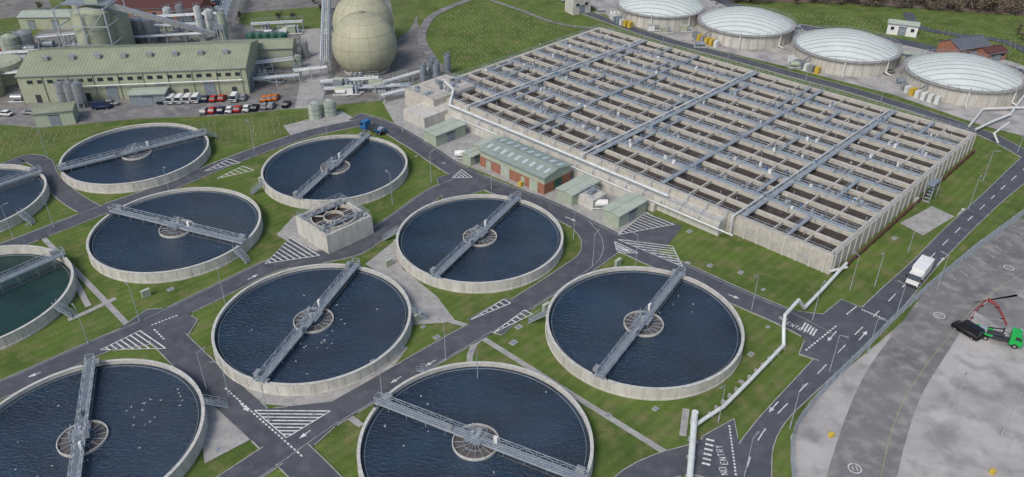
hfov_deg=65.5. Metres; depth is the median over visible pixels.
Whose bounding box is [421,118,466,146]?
equipment kiosk
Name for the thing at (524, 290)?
road kerb
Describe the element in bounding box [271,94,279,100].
parked car
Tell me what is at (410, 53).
works yard
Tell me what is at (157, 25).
pipe rack
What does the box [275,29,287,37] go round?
odour control vessel
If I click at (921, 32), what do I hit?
tree guards
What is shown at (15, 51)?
pipe rack
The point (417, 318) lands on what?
control cabinet
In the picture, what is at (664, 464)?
access road
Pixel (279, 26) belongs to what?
process skid
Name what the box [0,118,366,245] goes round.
access road
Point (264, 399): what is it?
street lamp
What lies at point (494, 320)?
road junction
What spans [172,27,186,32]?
process skid
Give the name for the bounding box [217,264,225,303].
street lamp
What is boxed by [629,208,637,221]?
doors and windows
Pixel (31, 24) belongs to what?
doors and windows
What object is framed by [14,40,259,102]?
process hall
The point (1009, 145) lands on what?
access road
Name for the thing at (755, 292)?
street lamp
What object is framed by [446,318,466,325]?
footpath
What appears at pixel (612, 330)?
settlement tank
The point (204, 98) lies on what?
parked car
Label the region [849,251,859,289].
street lamp
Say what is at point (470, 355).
footpath
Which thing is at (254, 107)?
parked car
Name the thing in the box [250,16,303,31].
pipe rack
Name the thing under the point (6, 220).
street lamp
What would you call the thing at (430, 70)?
vent stack
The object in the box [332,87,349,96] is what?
process skid
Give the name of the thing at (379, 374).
street lamp
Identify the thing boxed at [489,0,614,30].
footpath
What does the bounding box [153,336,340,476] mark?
access road
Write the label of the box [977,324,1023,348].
skip lorry
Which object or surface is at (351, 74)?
process skid
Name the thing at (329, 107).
dosing tank
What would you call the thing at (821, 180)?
aeration basin
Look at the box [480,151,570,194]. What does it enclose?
walls
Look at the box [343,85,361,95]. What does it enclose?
process skid
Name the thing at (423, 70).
vent stack
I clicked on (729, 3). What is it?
access road
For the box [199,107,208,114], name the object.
parked car
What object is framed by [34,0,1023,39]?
distant woodland
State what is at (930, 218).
concrete apron
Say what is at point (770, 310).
access road
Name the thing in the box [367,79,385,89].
process skid
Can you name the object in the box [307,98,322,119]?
dosing tank
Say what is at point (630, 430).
footpath
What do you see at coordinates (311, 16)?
grass verge
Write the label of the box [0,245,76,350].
settlement tank
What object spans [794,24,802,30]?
process skid
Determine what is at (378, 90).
process skid
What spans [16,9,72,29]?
storage shed
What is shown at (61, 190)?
access road
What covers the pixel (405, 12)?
grass verge
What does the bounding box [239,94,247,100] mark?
parked car
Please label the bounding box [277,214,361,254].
concrete apron
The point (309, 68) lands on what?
pipe rack
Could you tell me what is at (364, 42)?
spherical gas holder
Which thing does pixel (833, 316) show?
road junction
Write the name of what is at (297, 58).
process vessel
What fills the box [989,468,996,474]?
grit bin
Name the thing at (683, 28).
process skid
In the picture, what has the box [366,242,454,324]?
concrete apron
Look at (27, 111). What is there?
parked car
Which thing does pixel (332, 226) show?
distribution chamber
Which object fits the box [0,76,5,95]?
sludge tank
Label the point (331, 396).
concrete apron
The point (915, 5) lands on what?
scrub ground
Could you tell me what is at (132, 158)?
settlement tank
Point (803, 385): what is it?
street lamp
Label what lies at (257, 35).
odour control vessel
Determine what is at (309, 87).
service road
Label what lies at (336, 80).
process skid
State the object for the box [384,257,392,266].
control cabinet
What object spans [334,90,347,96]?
process skid
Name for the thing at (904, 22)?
roof
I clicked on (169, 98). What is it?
parked van
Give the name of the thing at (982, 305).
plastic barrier
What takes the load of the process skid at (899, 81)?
on the digester yard at (779, 56)
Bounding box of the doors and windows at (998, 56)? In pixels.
[991,53,1004,60]
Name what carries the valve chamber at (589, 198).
on the works yard at (468, 140)
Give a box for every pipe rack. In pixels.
[0,44,39,54]
[0,65,19,74]
[36,28,74,46]
[134,28,203,43]
[150,8,216,25]
[154,18,203,38]
[213,0,239,39]
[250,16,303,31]
[252,68,300,88]
[255,52,294,74]
[292,60,328,81]
[319,0,331,75]
[319,71,378,88]
[323,78,409,95]
[378,65,427,88]
[379,82,406,103]
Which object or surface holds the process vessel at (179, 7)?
on the works yard at (410, 53)
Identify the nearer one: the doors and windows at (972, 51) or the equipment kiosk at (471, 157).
the equipment kiosk at (471, 157)
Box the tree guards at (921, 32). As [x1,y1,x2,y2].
[807,15,1022,60]
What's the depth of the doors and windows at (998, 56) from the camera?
263.57 m
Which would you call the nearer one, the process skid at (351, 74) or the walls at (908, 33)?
the process skid at (351, 74)
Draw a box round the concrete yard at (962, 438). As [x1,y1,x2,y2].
[791,289,1023,476]
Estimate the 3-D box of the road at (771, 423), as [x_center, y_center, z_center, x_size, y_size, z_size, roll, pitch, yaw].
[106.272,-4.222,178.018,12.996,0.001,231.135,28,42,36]
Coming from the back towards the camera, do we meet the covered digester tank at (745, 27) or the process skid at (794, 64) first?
the covered digester tank at (745, 27)
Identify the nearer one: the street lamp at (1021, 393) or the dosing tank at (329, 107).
the street lamp at (1021, 393)
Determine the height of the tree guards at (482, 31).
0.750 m
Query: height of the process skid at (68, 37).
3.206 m
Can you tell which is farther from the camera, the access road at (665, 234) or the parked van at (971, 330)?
the access road at (665, 234)
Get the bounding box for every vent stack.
[419,60,426,82]
[427,56,434,78]
[432,59,439,77]
[443,51,450,74]
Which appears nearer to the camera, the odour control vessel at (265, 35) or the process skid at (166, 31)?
the odour control vessel at (265, 35)
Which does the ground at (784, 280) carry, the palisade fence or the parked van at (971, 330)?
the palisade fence
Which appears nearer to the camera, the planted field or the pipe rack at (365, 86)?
the planted field
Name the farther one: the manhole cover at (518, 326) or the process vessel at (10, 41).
the process vessel at (10, 41)
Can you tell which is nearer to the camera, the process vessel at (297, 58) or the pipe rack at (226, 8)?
the process vessel at (297, 58)
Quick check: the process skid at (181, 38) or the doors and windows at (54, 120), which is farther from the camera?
the process skid at (181, 38)
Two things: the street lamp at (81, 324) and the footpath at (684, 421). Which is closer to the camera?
the footpath at (684, 421)
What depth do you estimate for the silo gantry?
260.19 m
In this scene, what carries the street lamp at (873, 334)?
on the ground at (784, 280)
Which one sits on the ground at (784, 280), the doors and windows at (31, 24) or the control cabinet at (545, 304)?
the control cabinet at (545, 304)
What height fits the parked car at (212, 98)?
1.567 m
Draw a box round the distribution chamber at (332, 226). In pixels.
[295,193,373,253]
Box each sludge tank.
[0,51,22,86]
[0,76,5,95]
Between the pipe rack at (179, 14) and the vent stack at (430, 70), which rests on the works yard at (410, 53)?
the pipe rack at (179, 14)
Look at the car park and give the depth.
229.87 m
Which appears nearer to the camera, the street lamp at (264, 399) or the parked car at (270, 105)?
the street lamp at (264, 399)
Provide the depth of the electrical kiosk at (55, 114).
220.33 m
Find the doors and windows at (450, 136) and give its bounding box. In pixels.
[447,131,454,141]
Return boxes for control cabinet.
[140,288,150,298]
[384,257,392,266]
[413,311,421,322]
[542,301,549,311]
[614,257,621,266]
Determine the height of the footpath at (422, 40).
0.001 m
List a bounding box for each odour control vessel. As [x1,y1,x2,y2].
[245,29,256,38]
[253,29,262,38]
[260,29,271,38]
[268,29,277,37]
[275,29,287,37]
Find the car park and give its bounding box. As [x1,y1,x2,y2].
[0,95,351,124]
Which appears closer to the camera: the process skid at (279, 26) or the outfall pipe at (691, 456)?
the outfall pipe at (691, 456)
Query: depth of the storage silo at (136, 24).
276.36 m
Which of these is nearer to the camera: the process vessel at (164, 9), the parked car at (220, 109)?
the parked car at (220, 109)
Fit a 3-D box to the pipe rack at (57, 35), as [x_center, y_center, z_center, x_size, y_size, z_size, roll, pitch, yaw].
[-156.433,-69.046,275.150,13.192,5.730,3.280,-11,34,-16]
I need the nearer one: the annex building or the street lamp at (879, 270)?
the street lamp at (879, 270)
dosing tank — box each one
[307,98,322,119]
[322,95,336,116]
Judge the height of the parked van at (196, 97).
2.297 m
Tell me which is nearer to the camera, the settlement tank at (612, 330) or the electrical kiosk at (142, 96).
the settlement tank at (612, 330)
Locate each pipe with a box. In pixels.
[685,409,698,476]
[898,50,926,61]
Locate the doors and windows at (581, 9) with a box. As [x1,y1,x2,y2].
[576,2,587,13]
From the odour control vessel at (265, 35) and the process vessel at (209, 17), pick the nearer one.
the odour control vessel at (265, 35)
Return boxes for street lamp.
[1,202,13,237]
[71,303,88,343]
[124,281,139,320]
[196,347,206,389]
[210,360,229,396]
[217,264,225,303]
[261,378,269,421]
[370,358,382,394]
[437,318,445,359]
[717,385,725,422]
[744,431,758,476]
[751,275,758,309]
[789,384,805,428]
[812,280,825,319]
[829,335,848,370]
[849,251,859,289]
[867,318,887,354]
[874,252,884,286]
[894,280,905,318]
[936,251,948,289]
[952,371,967,408]
[1000,391,1022,436]
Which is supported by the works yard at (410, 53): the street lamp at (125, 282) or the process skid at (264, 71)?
the process skid at (264, 71)
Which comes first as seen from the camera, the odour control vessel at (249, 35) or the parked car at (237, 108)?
the parked car at (237, 108)
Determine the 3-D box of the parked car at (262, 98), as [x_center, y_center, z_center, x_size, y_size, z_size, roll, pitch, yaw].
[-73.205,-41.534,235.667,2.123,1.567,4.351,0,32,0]
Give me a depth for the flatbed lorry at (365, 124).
216.48 m
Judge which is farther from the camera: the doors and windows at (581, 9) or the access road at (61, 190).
the doors and windows at (581, 9)
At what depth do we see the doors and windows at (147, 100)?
232.28 m
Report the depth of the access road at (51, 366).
155.16 m
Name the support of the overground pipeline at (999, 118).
on the ground at (784, 280)
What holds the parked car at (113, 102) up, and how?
on the works yard at (410, 53)
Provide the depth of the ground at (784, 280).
164.54 m
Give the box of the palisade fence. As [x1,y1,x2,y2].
[790,210,1023,476]
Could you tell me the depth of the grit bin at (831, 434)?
122.98 m
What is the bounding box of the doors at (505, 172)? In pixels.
[486,160,561,191]
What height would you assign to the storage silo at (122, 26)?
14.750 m
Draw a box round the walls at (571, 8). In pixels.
[565,0,590,14]
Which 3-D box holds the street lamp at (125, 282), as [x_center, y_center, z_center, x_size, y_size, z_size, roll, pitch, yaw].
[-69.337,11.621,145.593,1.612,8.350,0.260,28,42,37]
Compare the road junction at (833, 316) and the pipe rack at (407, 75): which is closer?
the road junction at (833, 316)
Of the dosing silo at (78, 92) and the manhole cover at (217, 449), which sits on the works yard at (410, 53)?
the dosing silo at (78, 92)
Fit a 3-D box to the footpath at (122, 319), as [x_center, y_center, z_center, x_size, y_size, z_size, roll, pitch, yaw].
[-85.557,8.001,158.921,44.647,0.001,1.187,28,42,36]
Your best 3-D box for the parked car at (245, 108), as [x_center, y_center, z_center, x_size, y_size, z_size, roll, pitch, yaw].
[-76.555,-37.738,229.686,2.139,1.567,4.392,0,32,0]
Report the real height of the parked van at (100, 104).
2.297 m
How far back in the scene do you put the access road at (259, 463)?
138.77 m
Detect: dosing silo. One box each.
[52,78,66,102]
[61,78,79,105]
[69,78,87,109]
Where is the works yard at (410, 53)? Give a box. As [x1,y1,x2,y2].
[0,0,443,127]
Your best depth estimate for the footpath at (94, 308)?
150.63 m
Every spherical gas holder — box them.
[331,10,396,75]
[332,0,393,29]
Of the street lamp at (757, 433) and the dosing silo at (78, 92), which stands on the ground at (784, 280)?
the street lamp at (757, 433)
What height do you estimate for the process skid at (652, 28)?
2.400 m
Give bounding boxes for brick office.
[936,34,991,54]
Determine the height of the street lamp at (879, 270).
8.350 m
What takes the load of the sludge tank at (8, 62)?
on the works yard at (410, 53)
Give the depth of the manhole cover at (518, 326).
145.96 m
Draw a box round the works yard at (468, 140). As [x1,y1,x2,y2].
[383,92,651,232]
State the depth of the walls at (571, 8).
307.52 m
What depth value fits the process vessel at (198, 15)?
277.08 m
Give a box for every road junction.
[112,307,196,349]
[260,402,354,454]
[263,238,325,265]
[437,168,501,198]
[468,298,530,333]
[575,215,616,273]
[673,419,743,476]
[786,299,861,359]
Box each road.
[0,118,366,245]
[0,185,440,398]
[1,154,103,215]
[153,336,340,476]
[219,221,591,476]
[295,28,326,108]
[350,113,801,335]
[585,12,1023,156]
[616,439,739,476]
[620,213,681,248]
[715,0,1023,73]
[726,155,1023,476]
[827,217,1023,476]
[903,12,1023,52]
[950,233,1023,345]
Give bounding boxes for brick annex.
[977,44,1009,60]
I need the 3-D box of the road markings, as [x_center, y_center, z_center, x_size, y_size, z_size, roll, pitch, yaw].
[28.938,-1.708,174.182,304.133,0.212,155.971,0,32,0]
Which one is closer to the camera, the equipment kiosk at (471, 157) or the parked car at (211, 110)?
the equipment kiosk at (471, 157)
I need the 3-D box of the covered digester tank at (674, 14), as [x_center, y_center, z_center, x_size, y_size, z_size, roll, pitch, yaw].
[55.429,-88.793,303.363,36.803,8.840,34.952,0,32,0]
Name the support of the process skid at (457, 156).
on the works yard at (468, 140)
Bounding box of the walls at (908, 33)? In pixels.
[886,24,918,37]
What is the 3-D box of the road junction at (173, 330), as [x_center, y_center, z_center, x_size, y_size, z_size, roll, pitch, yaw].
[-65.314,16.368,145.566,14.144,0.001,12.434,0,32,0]
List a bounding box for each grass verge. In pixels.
[0,17,41,35]
[49,0,227,18]
[239,7,320,29]
[390,0,418,38]
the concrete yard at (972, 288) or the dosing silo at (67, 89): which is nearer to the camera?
the concrete yard at (972, 288)
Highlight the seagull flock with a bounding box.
[15,295,678,476]
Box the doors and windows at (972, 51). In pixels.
[961,49,977,54]
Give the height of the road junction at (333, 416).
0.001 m
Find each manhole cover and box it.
[213,445,223,453]
[432,334,440,339]
[509,339,517,345]
[514,324,522,329]
[603,412,611,419]
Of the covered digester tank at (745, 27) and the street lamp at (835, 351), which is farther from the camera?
the covered digester tank at (745, 27)
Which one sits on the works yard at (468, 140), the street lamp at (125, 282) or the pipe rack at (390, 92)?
the pipe rack at (390, 92)
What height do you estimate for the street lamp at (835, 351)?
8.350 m
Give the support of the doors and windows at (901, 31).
attached to the walls at (908, 33)
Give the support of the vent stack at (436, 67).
on the ground at (784, 280)
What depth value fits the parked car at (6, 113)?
225.69 m
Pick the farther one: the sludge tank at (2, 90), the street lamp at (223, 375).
the sludge tank at (2, 90)
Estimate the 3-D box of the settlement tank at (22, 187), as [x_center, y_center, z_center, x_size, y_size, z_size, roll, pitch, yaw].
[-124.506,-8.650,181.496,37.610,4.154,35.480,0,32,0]
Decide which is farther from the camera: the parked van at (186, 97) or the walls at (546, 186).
the parked van at (186, 97)
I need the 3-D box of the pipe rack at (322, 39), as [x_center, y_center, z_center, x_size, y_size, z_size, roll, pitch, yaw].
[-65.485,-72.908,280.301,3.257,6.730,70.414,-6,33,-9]
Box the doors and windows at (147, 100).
[142,96,153,105]
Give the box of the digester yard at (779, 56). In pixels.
[591,0,1023,135]
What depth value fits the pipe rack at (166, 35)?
277.11 m
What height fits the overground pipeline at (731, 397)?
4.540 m
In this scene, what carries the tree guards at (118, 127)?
on the planted field
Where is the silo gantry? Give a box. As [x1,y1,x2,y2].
[51,0,215,46]
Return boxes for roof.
[479,137,572,179]
[888,19,920,26]
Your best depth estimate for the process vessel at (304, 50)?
265.06 m
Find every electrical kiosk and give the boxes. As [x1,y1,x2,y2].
[31,101,79,126]
[127,86,169,105]
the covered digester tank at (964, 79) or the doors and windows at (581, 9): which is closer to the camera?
the covered digester tank at (964, 79)
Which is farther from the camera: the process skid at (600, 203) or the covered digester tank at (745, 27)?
the covered digester tank at (745, 27)
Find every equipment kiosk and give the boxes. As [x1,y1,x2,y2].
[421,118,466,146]
[460,147,479,165]
[473,134,503,148]
[555,174,600,206]
[600,192,648,227]
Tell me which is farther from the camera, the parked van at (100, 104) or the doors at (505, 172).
the parked van at (100, 104)
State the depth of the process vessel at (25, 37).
269.68 m
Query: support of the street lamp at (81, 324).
on the ground at (784, 280)
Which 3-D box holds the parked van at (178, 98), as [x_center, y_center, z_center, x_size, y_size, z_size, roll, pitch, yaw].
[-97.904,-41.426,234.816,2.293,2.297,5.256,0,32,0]
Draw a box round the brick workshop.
[111,0,211,19]
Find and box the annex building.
[200,38,297,66]
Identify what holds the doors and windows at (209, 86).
in the process hall
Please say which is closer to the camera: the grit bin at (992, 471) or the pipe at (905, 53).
the grit bin at (992, 471)
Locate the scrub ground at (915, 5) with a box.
[710,0,1023,15]
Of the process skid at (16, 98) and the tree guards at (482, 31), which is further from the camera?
the tree guards at (482, 31)
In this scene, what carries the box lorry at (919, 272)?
on the ground at (784, 280)
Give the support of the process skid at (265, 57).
on the works yard at (410, 53)
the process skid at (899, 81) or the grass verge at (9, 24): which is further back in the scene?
the grass verge at (9, 24)
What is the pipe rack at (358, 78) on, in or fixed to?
on the works yard at (410, 53)
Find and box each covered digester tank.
[609,0,706,29]
[691,4,796,49]
[787,26,902,77]
[899,49,1023,107]
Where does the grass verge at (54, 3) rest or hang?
on the works yard at (410, 53)
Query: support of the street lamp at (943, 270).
on the ground at (784, 280)
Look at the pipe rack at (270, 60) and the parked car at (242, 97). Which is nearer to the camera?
the parked car at (242, 97)
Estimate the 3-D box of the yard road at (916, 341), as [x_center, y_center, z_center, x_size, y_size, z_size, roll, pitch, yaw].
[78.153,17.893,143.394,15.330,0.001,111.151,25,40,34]
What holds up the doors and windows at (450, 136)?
in the equipment kiosk at (443, 132)
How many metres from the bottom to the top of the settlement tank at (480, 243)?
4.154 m
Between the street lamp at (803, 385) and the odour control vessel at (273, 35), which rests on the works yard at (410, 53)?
the odour control vessel at (273, 35)
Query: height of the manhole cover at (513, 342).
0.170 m
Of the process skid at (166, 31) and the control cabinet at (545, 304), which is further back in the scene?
the process skid at (166, 31)
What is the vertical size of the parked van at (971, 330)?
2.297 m
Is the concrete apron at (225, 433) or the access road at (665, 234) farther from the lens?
the access road at (665, 234)
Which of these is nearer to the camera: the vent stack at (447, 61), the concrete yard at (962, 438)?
the concrete yard at (962, 438)
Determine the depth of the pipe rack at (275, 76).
245.08 m
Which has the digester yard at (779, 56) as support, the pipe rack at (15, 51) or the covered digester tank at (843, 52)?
the covered digester tank at (843, 52)
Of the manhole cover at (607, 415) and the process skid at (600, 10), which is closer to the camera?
the manhole cover at (607, 415)
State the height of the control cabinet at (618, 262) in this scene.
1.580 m
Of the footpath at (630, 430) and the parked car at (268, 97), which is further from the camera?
the parked car at (268, 97)
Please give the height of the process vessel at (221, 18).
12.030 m
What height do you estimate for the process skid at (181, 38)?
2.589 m
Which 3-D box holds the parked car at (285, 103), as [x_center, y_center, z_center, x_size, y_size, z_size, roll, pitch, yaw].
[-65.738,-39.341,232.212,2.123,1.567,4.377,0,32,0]
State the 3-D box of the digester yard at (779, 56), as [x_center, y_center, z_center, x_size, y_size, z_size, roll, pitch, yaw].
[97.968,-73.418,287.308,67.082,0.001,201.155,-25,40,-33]
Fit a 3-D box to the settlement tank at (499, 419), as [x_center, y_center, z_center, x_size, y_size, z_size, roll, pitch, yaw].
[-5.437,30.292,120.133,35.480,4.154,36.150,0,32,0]
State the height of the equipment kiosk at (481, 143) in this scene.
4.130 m
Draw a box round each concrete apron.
[202,395,249,462]
[244,346,407,405]
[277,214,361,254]
[284,111,351,134]
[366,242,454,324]
[901,206,953,234]
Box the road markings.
[3,117,1023,475]
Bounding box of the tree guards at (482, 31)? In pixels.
[436,2,556,65]
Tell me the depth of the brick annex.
263.63 m
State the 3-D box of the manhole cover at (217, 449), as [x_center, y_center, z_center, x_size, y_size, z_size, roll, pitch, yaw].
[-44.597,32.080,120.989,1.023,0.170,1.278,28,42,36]
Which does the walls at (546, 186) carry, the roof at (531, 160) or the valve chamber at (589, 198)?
the roof at (531, 160)
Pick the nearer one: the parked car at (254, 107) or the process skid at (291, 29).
the parked car at (254, 107)
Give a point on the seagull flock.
(296, 361)
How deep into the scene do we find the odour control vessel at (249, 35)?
270.30 m
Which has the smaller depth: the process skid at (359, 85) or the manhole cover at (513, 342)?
the manhole cover at (513, 342)
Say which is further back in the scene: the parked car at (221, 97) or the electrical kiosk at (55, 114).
the parked car at (221, 97)
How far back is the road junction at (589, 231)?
169.00 m
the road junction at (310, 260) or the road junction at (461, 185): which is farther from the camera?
the road junction at (461, 185)
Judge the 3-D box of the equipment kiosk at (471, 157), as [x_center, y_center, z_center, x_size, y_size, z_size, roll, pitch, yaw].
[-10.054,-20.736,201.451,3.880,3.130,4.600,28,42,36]
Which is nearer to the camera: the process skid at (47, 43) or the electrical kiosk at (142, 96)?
the electrical kiosk at (142, 96)
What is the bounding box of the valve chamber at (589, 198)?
[577,184,606,210]
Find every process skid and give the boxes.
[8,94,24,103]
[26,45,39,49]
[40,40,59,48]
[63,35,77,43]
[162,27,174,33]
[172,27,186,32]
[178,35,190,40]
[254,69,269,81]
[256,73,270,82]
[259,56,270,67]
[269,78,285,82]
[276,25,284,31]
[286,25,303,34]
[332,77,352,85]
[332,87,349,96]
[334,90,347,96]
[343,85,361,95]
[349,72,363,82]
[349,82,364,93]
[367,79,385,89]
[372,84,385,92]
[400,83,411,87]
[453,150,465,159]
[593,199,610,209]
[595,8,607,13]
[646,24,659,31]
[659,26,672,33]
[679,24,691,32]
[693,41,707,47]
[787,61,802,68]
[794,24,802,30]
[893,78,906,85]
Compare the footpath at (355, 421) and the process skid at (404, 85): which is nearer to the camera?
the footpath at (355, 421)
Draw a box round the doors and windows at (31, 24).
[26,20,60,29]
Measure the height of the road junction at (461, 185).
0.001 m
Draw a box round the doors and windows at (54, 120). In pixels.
[47,114,61,125]
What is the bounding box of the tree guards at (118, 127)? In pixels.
[0,114,309,157]
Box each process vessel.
[0,31,20,50]
[11,27,34,44]
[161,4,172,19]
[174,1,186,21]
[192,3,206,40]
[203,6,216,35]
[216,9,229,39]
[292,51,302,67]
[300,39,308,58]
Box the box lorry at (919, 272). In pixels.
[905,254,934,287]
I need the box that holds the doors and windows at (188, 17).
[132,11,193,19]
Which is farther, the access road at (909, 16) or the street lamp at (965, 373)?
the access road at (909, 16)
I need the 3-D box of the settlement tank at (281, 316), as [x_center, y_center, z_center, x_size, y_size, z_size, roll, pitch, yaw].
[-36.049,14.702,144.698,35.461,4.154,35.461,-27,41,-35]
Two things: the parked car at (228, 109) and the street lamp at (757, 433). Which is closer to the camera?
the street lamp at (757, 433)
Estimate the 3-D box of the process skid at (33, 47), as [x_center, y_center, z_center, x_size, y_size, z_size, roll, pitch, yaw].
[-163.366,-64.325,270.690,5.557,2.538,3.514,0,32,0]
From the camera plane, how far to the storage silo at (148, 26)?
276.90 m
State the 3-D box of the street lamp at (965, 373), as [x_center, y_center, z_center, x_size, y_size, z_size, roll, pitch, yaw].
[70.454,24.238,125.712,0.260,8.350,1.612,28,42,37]
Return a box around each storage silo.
[68,5,118,44]
[110,8,135,44]
[130,15,144,43]
[140,18,157,43]
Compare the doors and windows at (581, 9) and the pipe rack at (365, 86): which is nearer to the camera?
the pipe rack at (365, 86)
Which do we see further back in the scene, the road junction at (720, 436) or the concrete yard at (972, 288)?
the concrete yard at (972, 288)
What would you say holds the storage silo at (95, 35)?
on the works yard at (410, 53)
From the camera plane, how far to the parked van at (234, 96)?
234.06 m
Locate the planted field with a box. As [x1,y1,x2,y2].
[0,109,338,161]
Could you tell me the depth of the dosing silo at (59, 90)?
227.79 m
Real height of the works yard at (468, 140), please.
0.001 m
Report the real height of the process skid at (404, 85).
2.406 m
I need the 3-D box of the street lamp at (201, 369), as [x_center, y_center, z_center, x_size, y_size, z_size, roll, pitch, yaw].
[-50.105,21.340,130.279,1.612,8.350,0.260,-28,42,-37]
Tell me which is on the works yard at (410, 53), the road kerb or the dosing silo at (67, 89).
the dosing silo at (67, 89)
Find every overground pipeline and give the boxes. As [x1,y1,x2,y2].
[697,262,847,425]
[968,94,1023,142]
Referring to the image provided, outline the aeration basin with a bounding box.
[403,24,977,274]
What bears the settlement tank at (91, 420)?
on the ground at (784, 280)
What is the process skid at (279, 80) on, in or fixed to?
on the works yard at (410, 53)
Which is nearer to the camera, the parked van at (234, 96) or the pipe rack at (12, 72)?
the parked van at (234, 96)
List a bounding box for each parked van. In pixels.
[91,100,111,109]
[165,93,175,103]
[174,93,183,103]
[182,93,192,103]
[191,92,201,102]
[229,91,239,101]
[951,319,984,340]
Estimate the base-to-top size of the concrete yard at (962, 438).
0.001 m
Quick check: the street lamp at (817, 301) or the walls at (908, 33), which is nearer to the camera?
the street lamp at (817, 301)
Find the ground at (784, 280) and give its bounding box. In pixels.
[0,0,1023,476]
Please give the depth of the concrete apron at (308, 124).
222.05 m
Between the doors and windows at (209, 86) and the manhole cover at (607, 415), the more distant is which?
the doors and windows at (209, 86)
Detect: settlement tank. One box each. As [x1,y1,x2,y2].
[0,164,49,232]
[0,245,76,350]
[0,353,227,476]
[56,123,217,193]
[86,187,262,283]
[211,258,429,395]
[250,130,407,209]
[357,361,593,476]
[383,191,563,293]
[528,266,744,400]
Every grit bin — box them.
[828,431,834,437]
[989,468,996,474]
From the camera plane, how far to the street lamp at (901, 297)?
144.77 m
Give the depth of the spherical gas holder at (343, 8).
264.91 m
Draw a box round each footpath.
[41,237,128,324]
[67,297,116,320]
[76,279,90,306]
[348,416,363,426]
[417,0,470,66]
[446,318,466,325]
[467,335,488,361]
[482,338,665,451]
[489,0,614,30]
[679,408,689,435]
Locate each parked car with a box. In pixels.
[0,109,12,116]
[21,108,32,115]
[105,99,118,105]
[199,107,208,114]
[200,95,209,101]
[207,107,217,113]
[208,95,218,101]
[216,106,225,113]
[217,94,226,101]
[225,106,233,112]
[233,105,242,112]
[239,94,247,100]
[242,104,250,111]
[250,104,259,110]
[259,95,266,101]
[260,102,267,109]
[266,94,271,101]
[266,102,275,108]
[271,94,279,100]
[281,100,290,107]
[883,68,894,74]
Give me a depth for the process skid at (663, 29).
287.97 m
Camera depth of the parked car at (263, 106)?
229.44 m
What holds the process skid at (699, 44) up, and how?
on the ground at (784, 280)
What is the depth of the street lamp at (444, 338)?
135.89 m
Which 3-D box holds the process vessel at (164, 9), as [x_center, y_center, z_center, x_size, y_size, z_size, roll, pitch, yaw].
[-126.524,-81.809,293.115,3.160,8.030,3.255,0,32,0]
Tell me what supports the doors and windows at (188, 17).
in the brick workshop
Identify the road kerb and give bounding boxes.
[0,12,1023,476]
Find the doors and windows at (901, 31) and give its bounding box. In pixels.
[890,26,914,35]
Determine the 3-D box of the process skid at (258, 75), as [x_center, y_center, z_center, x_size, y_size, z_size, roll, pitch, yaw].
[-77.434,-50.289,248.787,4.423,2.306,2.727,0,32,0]
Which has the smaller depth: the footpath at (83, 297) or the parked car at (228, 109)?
the footpath at (83, 297)
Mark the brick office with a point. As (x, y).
(972, 44)
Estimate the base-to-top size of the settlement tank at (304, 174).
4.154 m
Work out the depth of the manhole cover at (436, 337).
143.36 m
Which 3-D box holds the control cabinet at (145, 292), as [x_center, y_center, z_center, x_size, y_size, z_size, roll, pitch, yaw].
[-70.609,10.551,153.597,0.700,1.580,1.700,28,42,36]
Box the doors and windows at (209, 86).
[27,58,259,102]
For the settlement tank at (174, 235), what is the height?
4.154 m
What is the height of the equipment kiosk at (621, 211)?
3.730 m
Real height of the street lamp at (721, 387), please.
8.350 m
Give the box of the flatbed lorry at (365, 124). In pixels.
[359,118,386,135]
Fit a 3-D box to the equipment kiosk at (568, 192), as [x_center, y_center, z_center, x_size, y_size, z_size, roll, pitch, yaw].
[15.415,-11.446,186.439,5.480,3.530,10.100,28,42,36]

